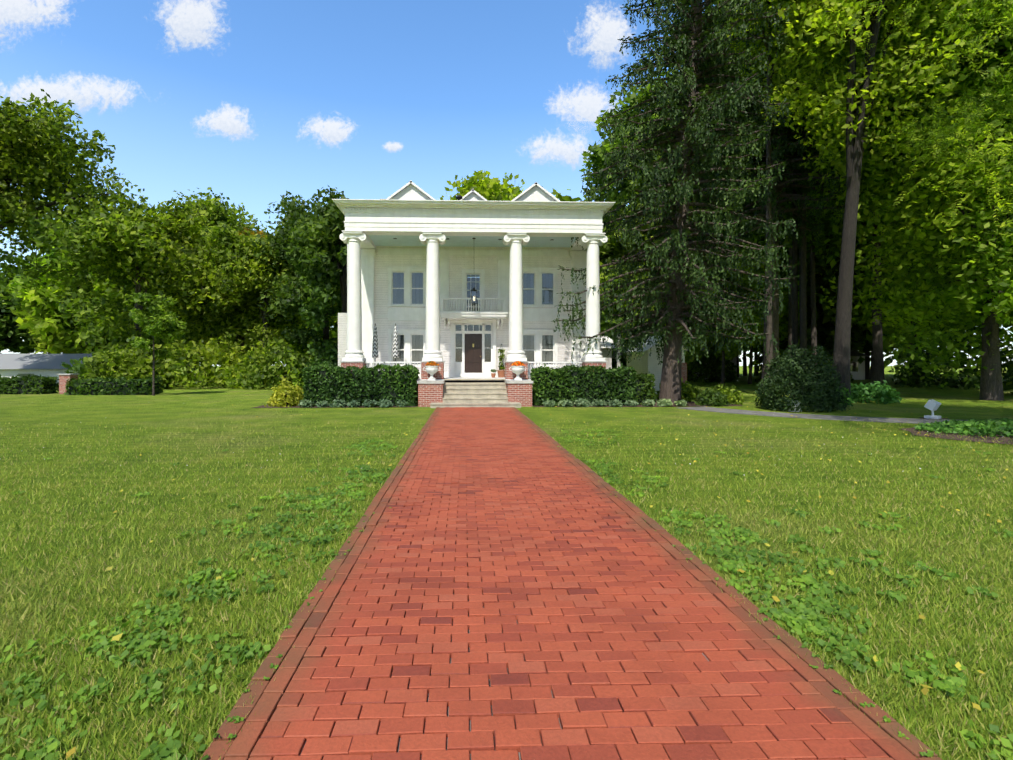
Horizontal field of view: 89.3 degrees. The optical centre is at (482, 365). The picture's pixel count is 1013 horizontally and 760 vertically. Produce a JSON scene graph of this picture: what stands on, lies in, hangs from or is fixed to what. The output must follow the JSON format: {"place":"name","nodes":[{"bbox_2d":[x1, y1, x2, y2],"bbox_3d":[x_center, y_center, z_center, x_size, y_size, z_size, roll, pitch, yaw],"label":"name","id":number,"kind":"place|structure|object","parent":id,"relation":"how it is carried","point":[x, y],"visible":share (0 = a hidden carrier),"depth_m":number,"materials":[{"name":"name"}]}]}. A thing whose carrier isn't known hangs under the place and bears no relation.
{"place":"outdoors","nodes":[
{"label":"outdoors","id":0,"kind":"place"},
{"bbox_2d":[57,374,79,393],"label":"brick pillar","id":1,"kind":"structure","parent":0,"point":[63,378],"depth_m":29.31,"materials":[{"name":"red brick"}]},
{"bbox_2d":[0,0,631,167],"bbox_3d":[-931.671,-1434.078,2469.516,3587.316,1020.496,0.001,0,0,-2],"label":"cloud","id":2,"kind":"structure","parent":0,"point":[192,21],"depth_m":2457.00,"materials":[{"name":"white"}]},
{"bbox_2d":[0,366,1012,759],"bbox_3d":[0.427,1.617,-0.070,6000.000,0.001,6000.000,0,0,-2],"label":"ground","id":3,"kind":"structure","parent":0,"point":[198,410],"depth_m":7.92,"materials":[{"name":"green plant"}]},
{"bbox_2d":[0,374,58,393],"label":"hedge","id":4,"kind":"object","parent":3,"relation":"on","point":[35,384],"visible":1,"depth_m":29.13,"materials":[{"name":"green plant"}]},
{"bbox_2d":[0,254,64,353],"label":"tree","id":5,"kind":"object","parent":3,"relation":"on","point":[13,341],"visible":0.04,"depth_m":61.95,"materials":[{"name":"green plant"}]},
{"bbox_2d":[0,354,94,382],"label":"neighbour ranch house","id":6,"kind":"structure","parent":3,"relation":"on","point":[24,365],"depth_m":48.62,"materials":[{"name":"grey"}]},
{"bbox_2d":[7,246,108,353],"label":"tree","id":7,"kind":"object","parent":3,"relation":"on","point":[34,305],"visible":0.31,"depth_m":55.62,"materials":[{"name":"green plant"}]},
{"bbox_2d":[28,305,108,353],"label":"tree","id":8,"kind":"object","parent":3,"relation":"on","point":[50,334],"visible":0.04,"depth_m":57.97,"materials":[{"name":"green plant"}]},
{"bbox_2d":[0,89,149,303],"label":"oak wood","id":9,"kind":"object","parent":3,"relation":"on","point":[31,168],"visible":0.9,"depth_m":38.25,"materials":[{"name":"green plant"}]},
{"bbox_2d":[76,275,150,351],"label":"tree","id":10,"kind":"object","parent":3,"relation":"on","point":[108,287],"visible":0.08,"depth_m":55.91,"materials":[{"name":"green plant"}]},
{"bbox_2d":[63,375,164,394],"bbox_3d":[-20.616,1.136,28.817,4.803,1.249,1.628,0,0,-2],"label":"hedge","id":11,"kind":"object","parent":3,"relation":"on","point":[119,385],"visible":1,"depth_m":28.28,"materials":[{"name":"green plant"}]},
{"bbox_2d":[60,347,182,386],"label":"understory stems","id":12,"kind":"object","parent":3,"relation":"on","point":[76,367],"visible":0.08,"depth_m":36.25,"materials":[{"name":"green plant"}]},
{"bbox_2d":[78,344,173,388],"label":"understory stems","id":13,"kind":"object","parent":3,"relation":"on","point":[109,363],"visible":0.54,"depth_m":33.98,"materials":[{"name":"green plant"}]},
{"bbox_2d":[28,179,224,353],"bbox_3d":[-27.540,-6.292,40.827,12.879,16.239,13.912,0,0,-29],"label":"tree","id":14,"kind":"object","parent":3,"relation":"on","point":[118,246],"visible":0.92,"depth_m":38.51,"materials":[{"name":"green plant"}]},
{"bbox_2d":[80,278,199,362],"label":"tree","id":15,"kind":"object","parent":3,"relation":"on","point":[113,286],"visible":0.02,"depth_m":55.51,"materials":[{"name":"green plant"}]},
{"bbox_2d":[126,292,186,395],"bbox_3d":[-17.645,-1.115,27.775,2.869,5.871,2.821,0,0,-2],"label":"sapling wood","id":16,"kind":"object","parent":3,"relation":"on","point":[158,319],"visible":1,"depth_m":27.50,"materials":[{"name":"green plant"}]},
{"bbox_2d":[126,287,233,377],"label":"tree","id":17,"kind":"object","parent":3,"relation":"on","point":[161,341],"depth_m":54.13,"materials":[{"name":"green plant"}]},
{"bbox_2d":[98,187,265,382],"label":"tree","id":18,"kind":"object","parent":3,"relation":"on","point":[219,212],"visible":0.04,"depth_m":47.02,"materials":[{"name":"green plant"}]},
{"bbox_2d":[146,331,263,389],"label":"shrubs","id":19,"kind":"object","parent":3,"relation":"on","point":[176,360],"visible":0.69,"depth_m":36.49,"materials":[{"name":"green plant"}]},
{"bbox_2d":[169,261,303,363],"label":"tree","id":20,"kind":"object","parent":3,"relation":"on","point":[232,325],"visible":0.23,"depth_m":42.90,"materials":[{"name":"green plant"}]},
{"bbox_2d":[238,227,265,382],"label":"tree","id":21,"kind":"object","parent":3,"relation":"on","point":[253,233],"visible":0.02,"depth_m":42.05,"materials":[{"name":"green plant"}]},
{"bbox_2d":[186,220,338,376],"bbox_3d":[-17.384,-4.813,41.712,11.978,13.308,10.723,0,0,-2],"label":"tree","id":22,"kind":"object","parent":3,"relation":"on","point":[233,247],"visible":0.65,"depth_m":38.79,"materials":[{"name":"green plant"}]},
{"bbox_2d":[222,335,314,389],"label":"shrubs","id":23,"kind":"object","parent":3,"relation":"on","point":[256,368],"visible":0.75,"depth_m":35.55,"materials":[{"name":"green plant"}]},
{"bbox_2d":[264,376,303,406],"bbox_3d":[-7.803,1.031,20.533,1.524,1.272,1.464,0,0,-2],"label":"shrub","id":24,"kind":"object","parent":3,"relation":"on","point":[288,394],"visible":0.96,"depth_m":20.24,"materials":[{"name":"yellow plant"}]},
{"bbox_2d":[250,190,348,359],"bbox_3d":[-12.073,-5.777,39.780,9.841,15.211,10.648,0,0,35],"label":"tree","id":25,"kind":"object","parent":3,"relation":"on","point":[280,238],"visible":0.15,"depth_m":37.38,"materials":[{"name":"green plant"}]},
{"bbox_2d":[283,185,346,330],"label":"tree","id":26,"kind":"object","parent":3,"relation":"on","point":[328,263],"visible":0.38,"depth_m":31.77,"materials":[{"name":"green plant"}]},
{"bbox_2d":[292,300,337,357],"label":"tree","id":27,"kind":"object","parent":3,"relation":"on","point":[297,346],"visible":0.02,"depth_m":81.06,"materials":[{"name":"green plant"}]},
{"bbox_2d":[296,338,337,387],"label":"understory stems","id":28,"kind":"object","parent":3,"relation":"on","point":[330,354],"visible":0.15,"depth_m":35.53,"materials":[{"name":"green plant"}]},
{"bbox_2d":[252,405,417,407],"bbox_3d":[-5.735,1.605,20.656,6.300,0.001,1.950,0,0,-2],"label":"mulch bed","id":29,"kind":"object","parent":3,"relation":"on","point":[263,406],"visible":0.4,"depth_m":19.74,"materials":[{"name":"brown soil"}]},
{"bbox_2d":[298,399,408,406],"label":"perennials","id":30,"kind":"object","parent":29,"relation":"on","point":[353,403],"visible":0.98,"depth_m":19.89,"materials":[{"name":"green plant"}]},
{"bbox_2d":[301,361,419,405],"bbox_3d":[-4.887,0.768,20.909,4.608,1.931,1.642,0,0,-2],"label":"hedge","id":31,"kind":"object","parent":3,"relation":"on","point":[329,383],"visible":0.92,"depth_m":20.34,"materials":[{"name":"green plant"}]},
{"bbox_2d":[332,180,614,382],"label":"house","id":32,"kind":"structure","parent":3,"relation":"on","point":[393,226],"depth_m":24.85,"materials":[{"name":"white"}]},
{"bbox_2d":[372,324,377,361],"bbox_3d":[-4.938,-0.703,23.660,0.440,2.520,0.440,0,0,-2],"label":"patio umbrella","id":33,"kind":"object","parent":32,"relation":"on","point":[375,347],"visible":0.79,"depth_m":23.58,"materials":[{"name":"multicoloured fabric"}]},
{"bbox_2d":[392,323,398,365],"bbox_3d":[-4.008,-0.703,23.692,0.440,2.520,0.440,0,0,-2],"label":"patio umbrella","id":34,"kind":"object","parent":32,"relation":"on","point":[395,353],"visible":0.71,"depth_m":23.62,"materials":[{"name":"multicoloured fabric"}]},
{"bbox_2d":[392,271,404,304],"bbox_3d":[-4.089,-3.773,25.032,0.650,1.640,0.155,0,0,-2],"label":"window","id":35,"kind":"structure","parent":32,"relation":"attached to","point":[398,288],"depth_m":24.99,"materials":[{"name":"blue glass"}]},
{"bbox_2d":[392,334,404,365],"bbox_3d":[-4.089,-0.778,25.032,0.650,1.550,0.155,0,0,-2],"label":"window","id":36,"kind":"structure","parent":32,"relation":"attached to","point":[401,344],"depth_m":24.99,"materials":[{"name":"glass"}]},
{"bbox_2d":[411,272,423,304],"bbox_3d":[-3.160,-3.773,25.064,0.650,1.640,0.155,0,0,-2],"label":"window","id":37,"kind":"structure","parent":32,"relation":"attached to","point":[417,288],"depth_m":25.02,"materials":[{"name":"blue glass"}]},
{"bbox_2d":[411,334,423,365],"bbox_3d":[-3.160,-0.778,25.064,0.650,1.550,0.155,0,0,-2],"label":"window","id":38,"kind":"structure","parent":32,"relation":"attached to","point":[417,347],"depth_m":25.02,"materials":[{"name":"grey glass"}]},
{"bbox_2d":[454,323,492,372],"bbox_3d":[-0.435,-0.773,25.110,1.900,2.660,0.130,0,0,-2],"label":"front door","id":39,"kind":"structure","parent":32,"relation":"attached to","point":[473,347],"depth_m":25.10,"materials":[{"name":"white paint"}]},
{"bbox_2d":[466,274,480,310],"bbox_3d":[-0.435,-3.498,25.112,0.720,2.030,0.065,0,0,-2],"label":"balcony door","id":40,"kind":"structure","parent":32,"relation":"attached to","point":[473,281],"depth_m":25.11,"materials":[{"name":"white paint"}]},
{"bbox_2d":[440,297,507,327],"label":"balcony","id":41,"kind":"structure","parent":32,"relation":"attached to","point":[498,315],"depth_m":24.01,"materials":[{"name":"white paint"}]},
{"bbox_2d":[471,238,476,304],"bbox_3d":[-0.373,-4.278,23.316,0.304,3.070,0.304,0,0,-20],"label":"hanging lantern","id":42,"kind":"object","parent":32,"relation":"hanging from","point":[473,296],"visible":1,"depth_m":23.21,"materials":[{"name":"black metal"}]},
{"bbox_2d":[497,344,504,376],"bbox_3d":[0.930,-0.258,24.711,0.420,1.630,0.420,0,0,-2],"label":"potted plant","id":43,"kind":"object","parent":32,"relation":"on","point":[501,371],"visible":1,"depth_m":24.64,"materials":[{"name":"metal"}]},
{"bbox_2d":[523,272,534,304],"bbox_3d":[2.287,-3.773,25.250,0.650,1.640,0.155,0,0,-2],"label":"window","id":44,"kind":"structure","parent":32,"relation":"attached to","point":[528,288],"depth_m":25.21,"materials":[{"name":"glass"}]},
{"bbox_2d":[523,334,534,365],"bbox_3d":[2.287,-0.778,25.250,0.650,1.550,0.155,0,0,-2],"label":"window","id":45,"kind":"structure","parent":32,"relation":"attached to","point":[529,345],"depth_m":25.21,"materials":[{"name":"grey glass"}]},
{"bbox_2d":[541,272,553,304],"bbox_3d":[3.217,-3.773,25.282,0.650,1.640,0.155,0,0,-2],"label":"window","id":46,"kind":"structure","parent":32,"relation":"attached to","point":[547,288],"depth_m":25.24,"materials":[{"name":"glass"}]},
{"bbox_2d":[541,334,553,365],"bbox_3d":[3.217,-0.778,25.282,0.650,1.550,0.155,0,0,-2],"label":"window","id":47,"kind":"structure","parent":32,"relation":"attached to","point":[547,347],"depth_m":25.24,"materials":[{"name":"grey glass"}]},
{"bbox_2d":[340,361,606,407],"bbox_3d":[-0.335,0.707,22.204,11.160,1.820,5.225,0,0,-2],"label":"porch base","id":48,"kind":"object","parent":3,"relation":"on","point":[481,393],"visible":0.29,"depth_m":20.41,"materials":[{"name":"red brick"}]},
{"bbox_2d":[339,230,368,360],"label":"column","id":49,"kind":"structure","parent":48,"relation":"on","point":[353,240],"depth_m":21.49,"materials":[{"name":"white paint"}]},
{"bbox_2d":[423,361,440,380],"bbox_3d":[-2.067,0.194,21.008,0.579,0.806,0.584,0,0,-42],"label":"urn","id":50,"kind":"object","parent":48,"relation":"on","point":[431,369],"visible":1,"depth_m":20.85,"materials":[{"name":"white stone"}]},
{"bbox_2d":[419,231,445,360],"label":"column","id":51,"kind":"structure","parent":48,"relation":"on","point":[432,240],"depth_m":21.60,"materials":[{"name":"white paint"}]},
{"bbox_2d":[503,232,529,360],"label":"column","id":52,"kind":"structure","parent":48,"relation":"on","point":[516,241],"depth_m":21.72,"materials":[{"name":"white paint"}]},
{"bbox_2d":[509,361,526,379],"bbox_3d":[1.479,0.194,21.122,0.574,0.806,0.598,0,0,-43],"label":"urn","id":53,"kind":"object","parent":48,"relation":"on","point":[517,368],"visible":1,"depth_m":20.97,"materials":[{"name":"white stone"}]},
{"bbox_2d":[579,233,607,360],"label":"column","id":54,"kind":"structure","parent":48,"relation":"on","point":[593,242],"depth_m":21.83,"materials":[{"name":"white paint"}]},
{"bbox_2d":[440,170,524,200],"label":"tree","id":55,"kind":"object","parent":3,"relation":"on","point":[487,188],"visible":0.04,"depth_m":56.66,"materials":[{"name":"green plant"}]},
{"bbox_2d":[0,428,1012,759],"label":"lawn clover","id":56,"kind":"object","parent":3,"relation":"on","point":[798,624],"visible":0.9,"depth_m":3.34,"materials":[{"name":"green plant"}]},
{"bbox_2d":[27,401,1008,758],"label":"fallen leaves","id":57,"kind":"object","parent":3,"relation":"on","point":[925,691],"visible":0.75,"depth_m":3.93,"materials":[{"name":"yellow plant"}]},
{"bbox_2d":[557,189,668,355],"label":"tree","id":58,"kind":"object","parent":3,"relation":"on","point":[614,250],"visible":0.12,"depth_m":49.62,"materials":[{"name":"green plant"}]},
{"bbox_2d":[612,352,626,367],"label":"understory stems","id":59,"kind":"object","parent":3,"relation":"on","point":[623,361],"visible":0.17,"depth_m":56.30,"materials":[{"name":"green plant"}]},
{"bbox_2d":[532,399,742,406],"bbox_3d":[6.414,1.605,22.347,8.900,0.001,4.600,0,0,-2],"label":"mulch bed","id":60,"kind":"object","parent":3,"relation":"on","point":[629,406],"visible":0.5,"depth_m":20.23,"materials":[{"name":"brown soil"}]},
{"bbox_2d":[529,363,637,405],"bbox_3d":[4.151,0.797,21.229,4.354,1.869,1.638,0,0,-2],"label":"hedge","id":61,"kind":"object","parent":60,"relation":"on","point":[573,383],"visible":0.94,"depth_m":20.64,"materials":[{"name":"green plant"}]},
{"bbox_2d":[543,398,686,406],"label":"perennials","id":62,"kind":"object","parent":60,"relation":"on","point":[600,402],"visible":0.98,"depth_m":20.20,"materials":[{"name":"green plant"}]},
{"bbox_2d":[632,372,656,404],"bbox_3d":[6.572,0.964,21.443,1.149,1.524,1.345,0,0,-2],"label":"hedge","id":63,"kind":"object","parent":60,"relation":"on","point":[644,389],"visible":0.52,"depth_m":20.95,"materials":[{"name":"green plant"}]},
{"bbox_2d":[656,378,698,401],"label":"shrub stems","id":64,"kind":"object","parent":60,"relation":"on","point":[688,393],"visible":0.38,"depth_m":23.14,"materials":[{"name":"green plant"}]},
{"bbox_2d":[695,388,729,406],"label":"conifer shrub stems","id":65,"kind":"object","parent":60,"relation":"on","point":[708,397],"visible":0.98,"depth_m":20.61,"materials":[{"name":"green plant"}]},
{"bbox_2d":[711,383,744,404],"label":"conifer shrub stems","id":66,"kind":"object","parent":60,"relation":"on","point":[732,393],"visible":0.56,"depth_m":21.51,"materials":[{"name":"green plant"}]},
{"bbox_2d":[600,334,688,390],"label":"outbuilding","id":67,"kind":"structure","parent":3,"relation":"on","point":[647,363],"depth_m":30.28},
{"bbox_2d":[579,67,741,282],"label":"tree","id":68,"kind":"object","parent":3,"relation":"on","point":[596,159],"visible":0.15,"depth_m":49.49,"materials":[{"name":"green plant"}]},
{"bbox_2d":[615,282,710,362],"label":"tree","id":69,"kind":"object","parent":3,"relation":"on","point":[688,355],"visible":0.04,"depth_m":42.24,"materials":[{"name":"green plant"}]},
{"bbox_2d":[551,0,799,403],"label":"spruce tree","id":70,"kind":"object","parent":3,"relation":"on","point":[690,106],"visible":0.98,"depth_m":21.53,"materials":[{"name":"green plant"}]},
{"bbox_2d":[685,347,739,382],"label":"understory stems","id":71,"kind":"object","parent":3,"relation":"on","point":[714,370],"visible":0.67,"depth_m":50.62,"materials":[{"name":"green plant"}]},
{"bbox_2d":[683,263,764,385],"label":"tree","id":72,"kind":"object","parent":3,"relation":"on","point":[733,352],"visible":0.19,"depth_m":39.84,"materials":[{"name":"green plant"}]},
{"bbox_2d":[651,218,809,373],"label":"tree","id":73,"kind":"object","parent":3,"relation":"on","point":[713,346],"depth_m":51.62,"materials":[{"name":"green plant"}]},
{"bbox_2d":[612,343,867,379],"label":"neighbour houses","id":74,"kind":"structure","parent":3,"relation":"on","point":[857,370],"depth_m":59.45,"materials":[{"name":"grey"}]},
{"bbox_2d":[681,0,803,377],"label":"tree","id":75,"kind":"object","parent":3,"relation":"on","point":[768,216],"visible":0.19,"depth_m":26.80,"materials":[{"name":"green plant"}]},
{"bbox_2d":[706,252,798,383],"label":"tree","id":76,"kind":"object","parent":3,"relation":"on","point":[782,330],"visible":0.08,"depth_m":43.99,"materials":[{"name":"green plant"}]},
{"bbox_2d":[742,340,787,375],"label":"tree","id":77,"kind":"object","parent":3,"relation":"on","point":[744,365],"depth_m":82.30,"materials":[{"name":"green plant"}]},
{"bbox_2d":[692,27,845,387],"bbox_3d":[17.039,-13.781,30.271,8.817,31.204,9.092,0,0,5],"label":"tree","id":78,"kind":"object","parent":3,"relation":"on","point":[776,191],"visible":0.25,"depth_m":30.06,"materials":[{"name":"green plant"}]},
{"bbox_2d":[698,26,845,252],"bbox_3d":[19.238,-11.044,33.392,12.551,25.736,12.028,0,0,-2],"label":"tree","id":79,"kind":"object","parent":3,"relation":"on","point":[801,190],"visible":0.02,"depth_m":31.40,"materials":[{"name":"green plant"}]},
{"bbox_2d":[728,43,849,359],"bbox_3d":[19.695,-11.845,32.643,8.680,27.330,8.676,0,0,31],"label":"tree","id":80,"kind":"object","parent":3,"relation":"on","point":[795,298],"depth_m":32.54,"materials":[{"name":"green plant"}]},
{"bbox_2d":[668,36,913,247],"bbox_3d":[21.390,-13.076,37.413,15.309,29.798,15.083,0,0,-24],"label":"tree","id":81,"kind":"object","parent":3,"relation":"on","point":[834,229],"visible":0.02,"depth_m":37.06,"materials":[{"name":"green plant"}]},
{"bbox_2d":[722,158,863,374],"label":"tree","id":82,"kind":"object","parent":3,"relation":"on","point":[825,230],"depth_m":40.13,"materials":[{"name":"green plant"}]},
{"bbox_2d":[707,213,882,363],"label":"tree","id":83,"kind":"object","parent":3,"relation":"on","point":[824,336],"visible":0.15,"depth_m":48.42,"materials":[{"name":"green plant"}]},
{"bbox_2d":[752,341,852,411],"bbox_3d":[11.699,0.351,18.982,2.847,2.580,3.095,0,0,12],"label":"yew shrub","id":84,"kind":"object","parent":3,"relation":"on","point":[803,383],"visible":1,"depth_m":18.21,"materials":[{"name":"green plant"}]},
{"bbox_2d":[800,84,806,360],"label":"tree","id":85,"kind":"object","parent":3,"relation":"on","point":[803,327],"depth_m":33.50,"materials":[{"name":"brown plant"}]},
{"bbox_2d":[753,345,853,381],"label":"understory stems","id":86,"kind":"object","parent":3,"relation":"on","point":[760,366],"visible":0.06,"depth_m":51.96,"materials":[{"name":"green plant"}]},
{"bbox_2d":[810,219,817,377],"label":"tree","id":87,"kind":"object","parent":3,"relation":"on","point":[813,302],"depth_m":40.81,"materials":[{"name":"brown plant"}]},
{"bbox_2d":[799,143,837,322],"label":"tree","id":88,"kind":"object","parent":3,"relation":"on","point":[800,273],"depth_m":36.86,"materials":[{"name":"brown plant"}]},
{"bbox_2d":[678,407,967,423],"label":"sidewalk","id":89,"kind":"structure","parent":3,"relation":"on","point":[813,416],"depth_m":16.10,"materials":[{"name":"concrete"}]},
{"bbox_2d":[787,262,891,379],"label":"tree","id":90,"kind":"object","parent":3,"relation":"on","point":[863,350],"depth_m":57.36,"materials":[{"name":"green plant"}]},
{"bbox_2d":[783,30,958,386],"bbox_3d":[30.226,-13.598,38.831,19.003,30.844,16.572,0,0,-44],"label":"tree","id":91,"kind":"object","parent":3,"relation":"on","point":[877,373],"depth_m":38.71,"materials":[{"name":"green plant"}]},
{"bbox_2d":[851,380,904,403],"bbox_3d":[17.159,1.180,22.987,2.814,1.104,2.920,0,0,41],"label":"shrub","id":92,"kind":"object","parent":3,"relation":"on","point":[874,391],"visible":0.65,"depth_m":22.24,"materials":[{"name":"green plant"}]},
{"bbox_2d":[865,342,891,378],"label":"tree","id":93,"kind":"object","parent":3,"relation":"on","point":[867,367],"depth_m":61.30,"materials":[{"name":"brown plant"}]},
{"bbox_2d":[753,0,1012,395],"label":"tree","id":94,"kind":"object","parent":3,"relation":"on","point":[813,25],"visible":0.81,"depth_m":22.02,"materials":[{"name":"green plant"}]},
{"bbox_2d":[798,195,999,373],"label":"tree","id":95,"kind":"object","parent":3,"relation":"on","point":[856,327],"depth_m":46.35,"materials":[{"name":"green plant"}]},
{"bbox_2d":[815,220,1000,367],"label":"tree","id":96,"kind":"object","parent":3,"relation":"on","point":[861,318],"visible":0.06,"depth_m":46.38,"materials":[{"name":"green plant"}]},
{"bbox_2d":[807,0,1012,400],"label":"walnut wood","id":97,"kind":"object","parent":3,"relation":"on","point":[986,280],"visible":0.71,"depth_m":23.92,"materials":[{"name":"green plant"}]},
{"bbox_2d":[830,0,1012,246],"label":"tree","id":98,"kind":"object","parent":3,"relation":"on","point":[973,108],"visible":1,"depth_m":12.22,"materials":[{"name":"green plant"}]},
{"bbox_2d":[924,399,941,418],"bbox_3d":[13.799,1.327,15.690,0.345,0.581,0.338,0,0,-32],"label":"birdbath","id":99,"kind":"object","parent":3,"relation":"on","point":[932,405],"visible":1,"depth_m":15.61,"materials":[{"name":"white stone"}]},
{"bbox_2d":[887,326,1012,390],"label":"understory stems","id":100,"kind":"object","parent":3,"relation":"on","point":[913,380],"visible":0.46,"depth_m":36.52,"materials":[{"name":"green plant"}]},
{"bbox_2d":[901,427,1012,444],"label":"flower bed","id":101,"kind":"object","parent":3,"relation":"on","point":[973,438],"visible":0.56,"depth_m":11.63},
{"bbox_2d":[914,417,1012,436],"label":"ground cover","id":102,"kind":"object","parent":3,"relation":"on","point":[993,427],"visible":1,"depth_m":12.32,"materials":[{"name":"green plant"}]},
{"bbox_2d":[0,0,1012,365],"label":"sky","id":103,"kind":"structure","parent":0,"point":[465,87],"materials":[{"name":"blue"}]},
{"bbox_2d":[199,407,941,759],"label":"brick path","id":104,"kind":"structure","parent":0,"point":[609,617],"depth_m":2.89,"materials":[{"name":"red brick"}]},
{"bbox_2d":[213,421,933,756],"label":"weeds","id":105,"kind":"object","parent":104,"relation":"on","point":[886,719],"visible":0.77,"depth_m":2.67,"materials":[{"name":"green plant"}]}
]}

